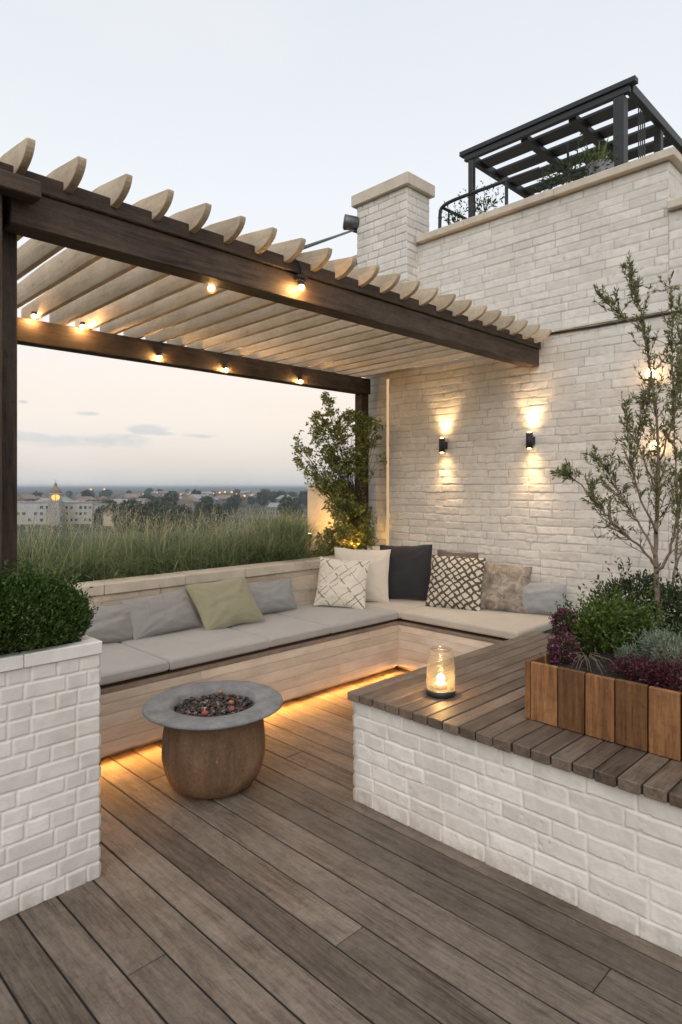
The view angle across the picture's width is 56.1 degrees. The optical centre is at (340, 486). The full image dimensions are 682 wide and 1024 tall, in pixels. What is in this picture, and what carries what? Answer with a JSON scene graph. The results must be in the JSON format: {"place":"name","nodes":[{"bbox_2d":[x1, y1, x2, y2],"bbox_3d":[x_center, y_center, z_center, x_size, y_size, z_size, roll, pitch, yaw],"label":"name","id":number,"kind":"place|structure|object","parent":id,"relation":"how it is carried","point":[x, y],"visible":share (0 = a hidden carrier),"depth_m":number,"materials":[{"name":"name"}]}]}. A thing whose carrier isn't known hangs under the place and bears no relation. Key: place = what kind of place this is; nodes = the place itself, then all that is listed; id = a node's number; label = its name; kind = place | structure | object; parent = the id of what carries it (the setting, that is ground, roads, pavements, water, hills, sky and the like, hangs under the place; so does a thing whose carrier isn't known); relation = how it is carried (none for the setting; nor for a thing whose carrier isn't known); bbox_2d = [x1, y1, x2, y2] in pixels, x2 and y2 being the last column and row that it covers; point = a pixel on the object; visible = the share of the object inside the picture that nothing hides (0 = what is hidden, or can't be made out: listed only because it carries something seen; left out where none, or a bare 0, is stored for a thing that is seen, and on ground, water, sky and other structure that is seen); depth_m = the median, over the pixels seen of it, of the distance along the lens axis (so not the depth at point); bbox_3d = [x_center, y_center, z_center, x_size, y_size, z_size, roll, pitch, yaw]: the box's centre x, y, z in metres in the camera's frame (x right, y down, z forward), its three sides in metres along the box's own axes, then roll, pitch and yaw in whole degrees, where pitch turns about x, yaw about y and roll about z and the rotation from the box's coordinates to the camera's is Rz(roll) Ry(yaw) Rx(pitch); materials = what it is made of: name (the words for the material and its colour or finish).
{"place":"outdoors","nodes":[
{"label":"outdoors","id":0,"kind":"place"},
{"bbox_2d":[17,487,307,558],"bbox_3d":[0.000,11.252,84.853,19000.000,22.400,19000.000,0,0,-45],"label":"ground","id":1,"kind":"structure","parent":0,"point":[115,494],"depth_m":565.64,"materials":[{"name":"green plant"}]},
{"bbox_2d":[18,494,46,500],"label":"house","id":2,"kind":"structure","parent":1,"relation":"on","point":[28,498],"depth_m":643.17,"materials":[{"name":"tile"}]},
{"bbox_2d":[17,501,48,523],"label":"white building","id":3,"kind":"structure","parent":1,"relation":"on","point":[32,506],"depth_m":345.00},
{"bbox_2d":[46,480,65,524],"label":"domed tower","id":4,"kind":"structure","parent":1,"relation":"on","point":[55,489],"depth_m":337.24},
{"bbox_2d":[64,502,101,523],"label":"white building","id":5,"kind":"structure","parent":1,"relation":"on","point":[82,506],"depth_m":350.00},
{"bbox_2d":[72,496,96,501],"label":"house","id":6,"kind":"structure","parent":1,"relation":"on","point":[88,497],"depth_m":665.06,"materials":[{"name":"tile"}]},
{"bbox_2d":[80,489,94,497],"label":"tree","id":7,"kind":"object","parent":1,"relation":"on","point":[86,493],"visible":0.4,"depth_m":690.52,"materials":[{"name":"green plant"}]},
{"bbox_2d":[92,505,107,524],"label":"tree","id":8,"kind":"object","parent":1,"relation":"on","point":[99,509],"visible":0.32,"depth_m":341.09,"materials":[{"name":"green plant"}]},
{"bbox_2d":[94,504,107,523],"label":"white building","id":9,"kind":"structure","parent":1,"relation":"on","point":[99,505],"depth_m":352.00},
{"bbox_2d":[101,498,114,508],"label":"tree","id":10,"kind":"object","parent":1,"relation":"on","point":[105,501],"visible":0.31,"depth_m":451.63,"materials":[{"name":"green plant"}]},
{"bbox_2d":[102,509,121,525],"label":"tan building","id":11,"kind":"structure","parent":1,"relation":"on","point":[105,514],"depth_m":330.00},
{"bbox_2d":[102,501,124,519],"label":"tree","id":12,"kind":"object","parent":1,"relation":"on","point":[121,506],"visible":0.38,"depth_m":333.88,"materials":[{"name":"green plant"}]},
{"bbox_2d":[110,511,123,529],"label":"tree","id":13,"kind":"object","parent":1,"relation":"on","point":[115,519],"visible":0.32,"depth_m":299.24,"materials":[{"name":"green plant"}]},
{"bbox_2d":[110,499,141,503],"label":"house","id":14,"kind":"structure","parent":1,"relation":"on","point":[117,500],"depth_m":488.30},
{"bbox_2d":[120,498,136,508],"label":"tree","id":15,"kind":"object","parent":1,"relation":"on","point":[133,501],"visible":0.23,"depth_m":421.86,"materials":[{"name":"green plant"}]},
{"bbox_2d":[121,501,154,531],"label":"tree","id":16,"kind":"object","parent":1,"relation":"on","point":[132,507],"visible":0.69,"depth_m":285.47,"materials":[{"name":"green plant"}]},
{"bbox_2d":[138,506,159,530],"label":"tree","id":17,"kind":"object","parent":1,"relation":"on","point":[155,511],"visible":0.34,"depth_m":291.19,"materials":[{"name":"green plant"}]},
{"bbox_2d":[145,500,172,508],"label":"tree","id":18,"kind":"object","parent":1,"relation":"on","point":[157,503],"visible":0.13,"depth_m":318.28,"materials":[{"name":"green plant"}]},
{"bbox_2d":[154,505,172,529],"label":"tree","id":19,"kind":"object","parent":1,"relation":"on","point":[160,510],"visible":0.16,"depth_m":299.77,"materials":[{"name":"green plant"}]},
{"bbox_2d":[156,508,181,531],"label":"tree","id":20,"kind":"object","parent":1,"relation":"on","point":[171,511],"visible":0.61,"depth_m":286.07,"materials":[{"name":"green plant"}]},
{"bbox_2d":[161,495,176,508],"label":"tree","id":21,"kind":"object","parent":1,"relation":"on","point":[166,500],"visible":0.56,"depth_m":513.03,"materials":[{"name":"green plant"}]},
{"bbox_2d":[161,491,179,502],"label":"tree","id":22,"kind":"object","parent":1,"relation":"on","point":[174,495],"visible":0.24,"depth_m":549.05,"materials":[{"name":"green plant"}]},
{"bbox_2d":[173,503,194,525],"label":"tree","id":23,"kind":"object","parent":1,"relation":"on","point":[182,509],"visible":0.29,"depth_m":316.39,"materials":[{"name":"green plant"}]},
{"bbox_2d":[177,496,199,511],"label":"house","id":24,"kind":"structure","parent":1,"relation":"on","point":[187,501],"depth_m":514.10,"materials":[{"name":"tile"}]},
{"bbox_2d":[190,494,214,504],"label":"house","id":25,"kind":"structure","parent":1,"relation":"on","point":[198,496],"depth_m":616.88,"materials":[{"name":"grey"}]},
{"bbox_2d":[200,495,213,503],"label":"tree","id":26,"kind":"object","parent":1,"relation":"on","point":[210,499],"visible":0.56,"depth_m":605.82,"materials":[{"name":"green plant"}]},
{"bbox_2d":[193,501,225,526],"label":"tree","id":27,"kind":"object","parent":1,"relation":"on","point":[207,506],"visible":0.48,"depth_m":323.31,"materials":[{"name":"green plant"}]},
{"bbox_2d":[217,495,245,504],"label":"house","id":28,"kind":"structure","parent":1,"relation":"on","point":[222,499],"depth_m":704.20,"materials":[{"name":"tile"}]},
{"bbox_2d":[226,501,238,514],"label":"tree","id":29,"kind":"object","parent":1,"relation":"on","point":[229,505],"visible":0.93,"depth_m":455.11,"materials":[{"name":"green plant"}]},
{"bbox_2d":[226,496,238,504],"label":"tree","id":30,"kind":"object","parent":1,"relation":"on","point":[233,498],"visible":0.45,"depth_m":572.65,"materials":[{"name":"green plant"}]},
{"bbox_2d":[230,494,241,504],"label":"tree","id":31,"kind":"object","parent":1,"relation":"on","point":[238,496],"visible":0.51,"depth_m":672.39,"materials":[{"name":"green plant"}]},
{"bbox_2d":[247,496,255,503],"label":"tree","id":32,"kind":"object","parent":1,"relation":"on","point":[250,501],"visible":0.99,"depth_m":754.80,"materials":[{"name":"green plant"}]},
{"bbox_2d":[255,490,269,504],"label":"tree","id":33,"kind":"object","parent":1,"relation":"on","point":[262,499],"visible":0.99,"depth_m":704.16,"materials":[{"name":"green plant"}]},
{"bbox_2d":[267,503,285,515],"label":"house","id":34,"kind":"structure","parent":1,"relation":"on","point":[272,507],"depth_m":448.93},
{"bbox_2d":[272,491,286,502],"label":"tree","id":35,"kind":"object","parent":1,"relation":"on","point":[277,495],"visible":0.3,"depth_m":674.29,"materials":[{"name":"green plant"}]},
{"bbox_2d":[277,501,292,516],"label":"tree","id":36,"kind":"object","parent":1,"relation":"on","point":[284,507],"visible":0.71,"depth_m":426.90,"materials":[{"name":"green plant"}]},
{"bbox_2d":[279,495,293,509],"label":"tree","id":37,"kind":"object","parent":1,"relation":"on","point":[284,498],"visible":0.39,"depth_m":522.10,"materials":[{"name":"green plant"}]},
{"bbox_2d":[287,491,297,496],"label":"tree","id":38,"kind":"object","parent":1,"relation":"on","point":[293,494],"visible":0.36,"depth_m":867.02,"materials":[{"name":"green plant"}]},
{"bbox_2d":[291,505,303,516],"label":"tree","id":39,"kind":"object","parent":1,"relation":"on","point":[299,508],"visible":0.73,"depth_m":423.86,"materials":[{"name":"green plant"}]},
{"bbox_2d":[293,497,301,505],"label":"tree","id":40,"kind":"object","parent":1,"relation":"on","point":[298,500],"visible":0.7,"depth_m":660.12,"materials":[{"name":"green plant"}]},
{"bbox_2d":[297,491,307,504],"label":"tree","id":41,"kind":"object","parent":1,"relation":"on","point":[302,494],"visible":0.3,"depth_m":715.00,"materials":[{"name":"green plant"}]},
{"bbox_2d":[351,146,681,638],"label":"brick house","id":42,"kind":"structure","parent":1,"relation":"on","point":[486,486],"depth_m":5.55,"materials":[{"name":"brick"}]},
{"bbox_2d":[303,229,353,249],"bbox_3d":[-0.060,-2.033,5.215,0.022,1.434,3.278,0,0,7],"label":"stay rod","id":43,"kind":"object","parent":42,"relation":"attached to","point":[323,240],"visible":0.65,"depth_m":4.72,"materials":[{"name":"metal"}]},
{"bbox_2d":[343,214,358,232],"bbox_3d":[0.109,-2.817,6.867,0.183,0.205,0.164,0,0,-2],"label":"floodlight","id":44,"kind":"object","parent":42,"relation":"attached to","point":[350,222],"visible":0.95,"depth_m":6.80,"materials":[{"name":"metal"}]},
{"bbox_2d":[386,379,388,544],"bbox_3d":[0.500,-0.050,6.789,0.032,2.180,0.046,0,0,-45],"label":"downpipe","id":45,"kind":"object","parent":42,"relation":"attached to","point":[387,460],"visible":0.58,"depth_m":6.77,"materials":[{"name":"metal"}]},
{"bbox_2d":[439,438,447,452],"bbox_3d":[0.994,-0.400,6.213,0.084,0.141,0.066,0,0,-45],"label":"wall sconce","id":46,"kind":"object","parent":42,"relation":"attached to","point":[443,445],"depth_m":6.18,"materials":[{"name":"grey metal"}]},
{"bbox_2d":[440,192,475,224],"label":"roof plant","id":47,"kind":"object","parent":42,"relation":"on","point":[458,215],"visible":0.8,"depth_m":6.70,"materials":[{"name":"green plant"}]},
{"bbox_2d":[464,173,504,213],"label":"roof plant","id":48,"kind":"object","parent":42,"relation":"on","point":[479,204],"visible":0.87,"depth_m":6.45,"materials":[{"name":"green plant"}]},
{"bbox_2d":[438,167,585,227],"bbox_3d":[2.035,-2.571,6.580,1.218,0.931,1.668,0,0,-45],"label":"rooftop railing","id":49,"kind":"object","parent":42,"relation":"on","point":[498,183],"visible":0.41,"depth_m":6.32,"materials":[{"name":"grey metal"}]},
{"bbox_2d":[526,432,534,448],"bbox_3d":[1.648,-0.400,5.559,0.084,0.141,0.066,0,0,-45],"label":"wall sconce","id":50,"kind":"object","parent":42,"relation":"attached to","point":[530,440],"depth_m":5.53,"materials":[{"name":"grey metal"}]},
{"bbox_2d":[459,75,681,217],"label":"rooftop canopy","id":51,"kind":"object","parent":42,"relation":"on","point":[618,110],"visible":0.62,"depth_m":6.63,"materials":[{"name":"grey metal"}]},
{"bbox_2d":[531,133,618,192],"bbox_3d":[2.138,-2.925,5.906,0.406,0.455,0.869,0,0,-45],"label":"roof plant","id":52,"kind":"object","parent":42,"relation":"on","point":[561,165],"visible":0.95,"depth_m":5.81,"materials":[{"name":"green plant"}]},
{"bbox_2d":[580,136,614,176],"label":"roof plant","id":53,"kind":"object","parent":42,"relation":"on","point":[602,167],"visible":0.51,"depth_m":5.71,"materials":[{"name":"green plant"}]},
{"bbox_2d":[645,369,656,380],"bbox_3d":[2.346,-0.829,4.824,0.125,0.114,0.090,0,0,-19],"label":"wall lantern","id":54,"kind":"object","parent":42,"relation":"attached to","point":[647,373],"depth_m":4.80,"materials":[{"name":"grey metal"}]},
{"bbox_2d":[0,666,681,1023],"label":"deck","id":55,"kind":"structure","parent":0,"point":[105,989],"depth_m":2.33,"materials":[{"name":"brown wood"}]},
{"bbox_2d":[0,633,101,920],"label":"brick planter","id":56,"kind":"object","parent":55,"relation":"on","point":[50,776],"visible":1,"depth_m":2.48,"materials":[{"name":"white brick"}]},
{"bbox_2d":[0,555,102,654],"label":"boxwood shrub","id":57,"kind":"object","parent":56,"relation":"in","point":[56,610],"visible":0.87,"depth_m":2.48,"materials":[{"name":"green plant"}]},
{"bbox_2d":[0,137,551,654],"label":"pergola","id":58,"kind":"object","parent":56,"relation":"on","point":[136,273],"visible":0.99,"depth_m":4.00,"materials":[{"name":"brown wood"}]},
{"bbox_2d":[294,259,305,289],"bbox_3d":[-0.230,-1.168,3.530,0.083,0.195,0.059,0,0,-45],"label":"pergola lamp","id":59,"kind":"object","parent":58,"relation":"attached to","point":[301,283],"visible":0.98,"depth_m":3.53,"materials":[{"name":"black glass"}]},
{"bbox_2d":[142,680,282,798],"bbox_3d":[-0.684,1.376,3.449,0.746,0.448,0.738,0,0,-45],"label":"fire bowl","id":60,"kind":"object","parent":55,"relation":"on","point":[213,741],"visible":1,"depth_m":3.25,"materials":[{"name":"brown wood"}]},
{"bbox_2d":[24,555,579,757],"bbox_3d":[-0.888,1.163,4.797,4.727,0.963,3.440,0,0,-45],"label":"corner bench","id":61,"kind":"object","parent":55,"relation":"on","point":[292,670],"visible":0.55,"depth_m":4.84,"materials":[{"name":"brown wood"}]},
{"bbox_2d":[99,642,168,685],"bbox_3d":[-1.748,1.098,3.824,1.137,0.074,0.822,0,0,-45],"label":"seat cushion","id":62,"kind":"object","parent":61,"relation":"on","point":[120,662],"visible":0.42,"depth_m":3.88,"materials":[{"name":"grey fabric"}]},
{"bbox_2d":[80,604,132,642],"bbox_3d":[-1.660,0.932,4.318,0.574,0.260,0.143,4,-16,-39],"label":"pillow","id":63,"kind":"object","parent":62,"relation":"on","point":[112,624],"visible":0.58,"depth_m":4.34,"materials":[{"name":"grey fabric"}]},
{"bbox_2d":[118,622,270,669],"bbox_3d":[-1.064,1.096,4.504,0.787,0.077,0.828,0,0,-45],"label":"seat cushion","id":64,"kind":"object","parent":61,"relation":"on","point":[188,646],"visible":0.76,"depth_m":4.33,"materials":[{"name":"grey fabric"}]},
{"bbox_2d":[120,588,200,639],"bbox_3d":[-1.292,0.915,4.625,0.560,0.301,0.140,-5,-19,-44],"label":"pillow","id":65,"kind":"object","parent":64,"relation":"on","point":[176,607],"visible":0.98,"depth_m":4.57,"materials":[{"name":"grey fabric"}]},
{"bbox_2d":[185,577,264,630],"bbox_3d":[-0.873,0.887,4.885,0.582,0.377,0.145,-3,-24,-37],"label":"pillow","id":66,"kind":"object","parent":64,"relation":"on","point":[227,603],"visible":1,"depth_m":4.82,"materials":[{"name":"green fabric"}]},
{"bbox_2d":[227,613,330,646],"bbox_3d":[-0.576,1.098,4.996,0.592,0.074,0.822,0,0,-45],"label":"seat cushion","id":67,"kind":"object","parent":61,"relation":"on","point":[276,629],"visible":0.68,"depth_m":4.82,"materials":[{"name":"grey fabric"}]},
{"bbox_2d":[248,578,296,613],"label":"pillow","id":68,"kind":"object","parent":67,"relation":"on","point":[284,600],"visible":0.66,"depth_m":5.36,"materials":[{"name":"grey fabric"}]},
{"bbox_2d":[271,603,398,633],"bbox_3d":[-0.080,1.096,5.489,0.804,0.078,0.826,0,0,-45],"label":"seat cushion","id":69,"kind":"object","parent":61,"relation":"on","point":[335,619],"visible":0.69,"depth_m":5.31,"materials":[{"name":"grey fabric"}]},
{"bbox_2d":[313,556,369,608],"bbox_3d":[0.007,0.848,5.659,0.465,0.449,0.132,3,-19,13],"label":"pillow","id":70,"kind":"object","parent":69,"relation":"on","point":[351,574],"visible":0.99,"depth_m":5.61,"materials":[{"name":"beige fabric"}]},
{"bbox_2d":[365,599,425,618],"bbox_3d":[0.523,1.098,6.088,0.892,0.075,0.832,0,0,-45],"label":"seat cushion","id":71,"kind":"object","parent":61,"relation":"on","point":[399,606],"visible":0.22,"depth_m":5.78,"materials":[{"name":"beige fabric"}]},
{"bbox_2d":[334,547,390,601],"bbox_3d":[0.188,0.819,5.968,0.544,0.502,0.153,2,-16,6],"label":"pillow","id":72,"kind":"object","parent":71,"relation":"on","point":[377,582],"visible":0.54,"depth_m":5.92,"materials":[{"name":"beige fabric"}]},
{"bbox_2d":[380,544,431,599],"bbox_3d":[0.604,0.805,6.031,0.512,0.525,0.161,-2,-14,17],"label":"pillow","id":73,"kind":"object","parent":71,"relation":"on","point":[409,572],"visible":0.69,"depth_m":5.97,"materials":[{"name":"grey fabric"}]},
{"bbox_2d":[400,606,570,638],"bbox_3d":[1.214,1.097,5.397,0.892,0.077,1.117,0,0,-45],"label":"seat cushion","id":74,"kind":"object","parent":61,"relation":"on","point":[503,624],"visible":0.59,"depth_m":5.13,"materials":[{"name":"beige fabric"}]},
{"bbox_2d":[425,554,485,610],"bbox_3d":[1.000,0.841,5.623,0.504,0.478,0.142,1,-16,30],"label":"pillow","id":75,"kind":"object","parent":74,"relation":"on","point":[455,582],"visible":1,"depth_m":5.57,"materials":[{"name":"beige fabric"}]},
{"bbox_2d":[437,550,478,557],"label":"pillow","id":76,"kind":"object","parent":74,"relation":"on","point":[466,555],"visible":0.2,"depth_m":5.96,"materials":[{"name":"brown fabric"}]},
{"bbox_2d":[480,562,531,613],"bbox_3d":[1.394,0.864,5.474,0.459,0.416,0.131,2,-15,29],"label":"pillow","id":77,"kind":"object","parent":74,"relation":"on","point":[503,586],"visible":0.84,"depth_m":5.43,"materials":[{"name":"beige fabric"}]},
{"bbox_2d":[522,582,566,615],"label":"pillow","id":78,"kind":"object","parent":74,"relation":"on","point":[541,598],"visible":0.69,"depth_m":5.27,"materials":[{"name":"grey fabric"}]},
{"bbox_2d":[347,631,681,956],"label":"brick platform","id":79,"kind":"structure","parent":55,"relation":"on","point":[480,766],"depth_m":2.63,"materials":[{"name":"brick"}]},
{"bbox_2d":[426,646,455,698],"bbox_3d":[0.498,0.922,3.196,0.149,0.230,0.149,0,0,-45],"label":"candle lantern","id":80,"kind":"object","parent":79,"relation":"on","point":[440,689],"visible":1,"depth_m":3.17,"materials":[{"name":"clear glass"}]},
{"bbox_2d":[525,615,681,760],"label":"timber planter","id":81,"kind":"object","parent":79,"relation":"on","point":[612,706],"visible":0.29,"depth_m":2.63,"materials":[{"name":"brown wood"}]},
{"bbox_2d":[539,626,584,664],"bbox_3d":[1.036,0.750,2.962,0.172,0.213,0.170,0,0,-45],"label":"flowering shrub","id":82,"kind":"object","parent":81,"relation":"on","point":[554,647],"visible":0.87,"depth_m":2.93,"materials":[{"name":"purple plant"}]},
{"bbox_2d":[547,599,581,645],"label":"flowering shrub","id":83,"kind":"object","parent":81,"relation":"on","point":[558,616],"visible":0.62,"depth_m":3.17,"materials":[{"name":"purple plant"}]},
{"bbox_2d":[565,652,612,674],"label":"dry plant","id":84,"kind":"object","parent":81,"relation":"on","point":[587,660],"visible":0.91,"depth_m":2.84,"materials":[{"name":"grey plant"}]},
{"bbox_2d":[559,574,652,655],"bbox_3d":[1.305,0.657,3.113,0.469,0.489,0.439,0,0,-2],"label":"green shrub","id":85,"kind":"object","parent":81,"relation":"on","point":[589,629],"visible":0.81,"depth_m":3.06,"materials":[{"name":"green plant"}]},
{"bbox_2d":[558,578,669,642],"bbox_3d":[1.416,0.706,3.338,0.556,0.462,0.516,0,0,-45],"label":"green shrub","id":86,"kind":"object","parent":81,"relation":"on","point":[623,601],"visible":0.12,"depth_m":3.30,"materials":[{"name":"green plant"}]},
{"bbox_2d":[549,249,681,624],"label":"slender tree","id":87,"kind":"object","parent":81,"relation":"on","point":[655,487],"visible":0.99,"depth_m":3.55,"materials":[{"name":"green plant"}]},
{"bbox_2d":[612,634,642,659],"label":"silver shrub","id":88,"kind":"object","parent":81,"relation":"on","point":[625,650],"visible":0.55,"depth_m":2.88,"materials":[{"name":"green plant"}]},
{"bbox_2d":[581,556,674,614],"bbox_3d":[1.785,0.672,3.915,0.647,0.479,0.583,0,0,-23],"label":"green shrub","id":89,"kind":"object","parent":81,"relation":"on","point":[627,585],"visible":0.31,"depth_m":3.90,"materials":[{"name":"green plant"}]},
{"bbox_2d":[582,586,681,653],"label":"green shrub","id":90,"kind":"object","parent":81,"relation":"on","point":[641,615],"visible":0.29,"depth_m":3.10,"materials":[{"name":"green plant"}]},
{"bbox_2d":[596,644,679,683],"bbox_3d":[1.266,0.742,2.670,0.254,0.149,0.316,0,0,-45],"label":"maroon shrub","id":91,"kind":"object","parent":81,"relation":"on","point":[622,666],"visible":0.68,"depth_m":2.65,"materials":[{"name":"purple plant"}]},
{"bbox_2d":[623,611,681,663],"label":"silver shrub","id":92,"kind":"object","parent":81,"relation":"on","point":[655,641],"visible":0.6,"depth_m":2.81,"materials":[{"name":"green plant"}]},
{"bbox_2d":[628,561,681,632],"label":"green shrub","id":93,"kind":"object","parent":81,"relation":"on","point":[674,595],"visible":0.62,"depth_m":3.54,"materials":[{"name":"green plant"}]},
{"bbox_2d":[637,646,681,692],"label":"maroon shrub","id":94,"kind":"object","parent":81,"relation":"on","point":[671,667],"visible":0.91,"depth_m":2.54,"materials":[{"name":"purple plant"}]},
{"bbox_2d":[650,627,681,677],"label":"silver shrub","id":95,"kind":"object","parent":81,"relation":"on","point":[671,647],"visible":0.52,"depth_m":2.70,"materials":[{"name":"green plant"}]},
{"bbox_2d":[0,0,681,486],"label":"sky","id":96,"kind":"structure","parent":0,"point":[269,113],"materials":[{"name":"white"}]},
{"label":"bed soil","id":97,"kind":"structure","parent":0,"visible":0},
{"bbox_2d":[17,494,356,635],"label":"ornamental grass","id":98,"kind":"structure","parent":97,"relation":"on","point":[146,555],"depth_m":5.44,"materials":[{"name":"green plant"}]},
{"bbox_2d":[240,507,336,558],"bbox_3d":[-0.603,0.613,6.497,1.698,0.854,1.562,0,0,-45],"label":"grass clump","id":99,"kind":"object","parent":97,"relation":"on","point":[295,527],"visible":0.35,"depth_m":6.43,"materials":[{"name":"green plant"}]},
{"bbox_2d":[291,391,390,556],"bbox_3d":[-0.013,-0.099,6.662,1.023,1.856,0.916,0,0,-7],"label":"climbing shrub","id":100,"kind":"object","parent":97,"relation":"on","point":[349,514],"visible":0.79,"depth_m":6.62,"materials":[{"name":"green plant"}]},
{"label":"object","id":101,"kind":"object","parent":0,"visible":0},
{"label":"roof slab","id":102,"kind":"structure","parent":101,"relation":"on","visible":0},
{"bbox_2d":[307,485,354,549],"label":"parapet wall","id":103,"kind":"structure","parent":102,"relation":"on","point":[316,503],"depth_m":7.58,"materials":[{"name":"paint"}]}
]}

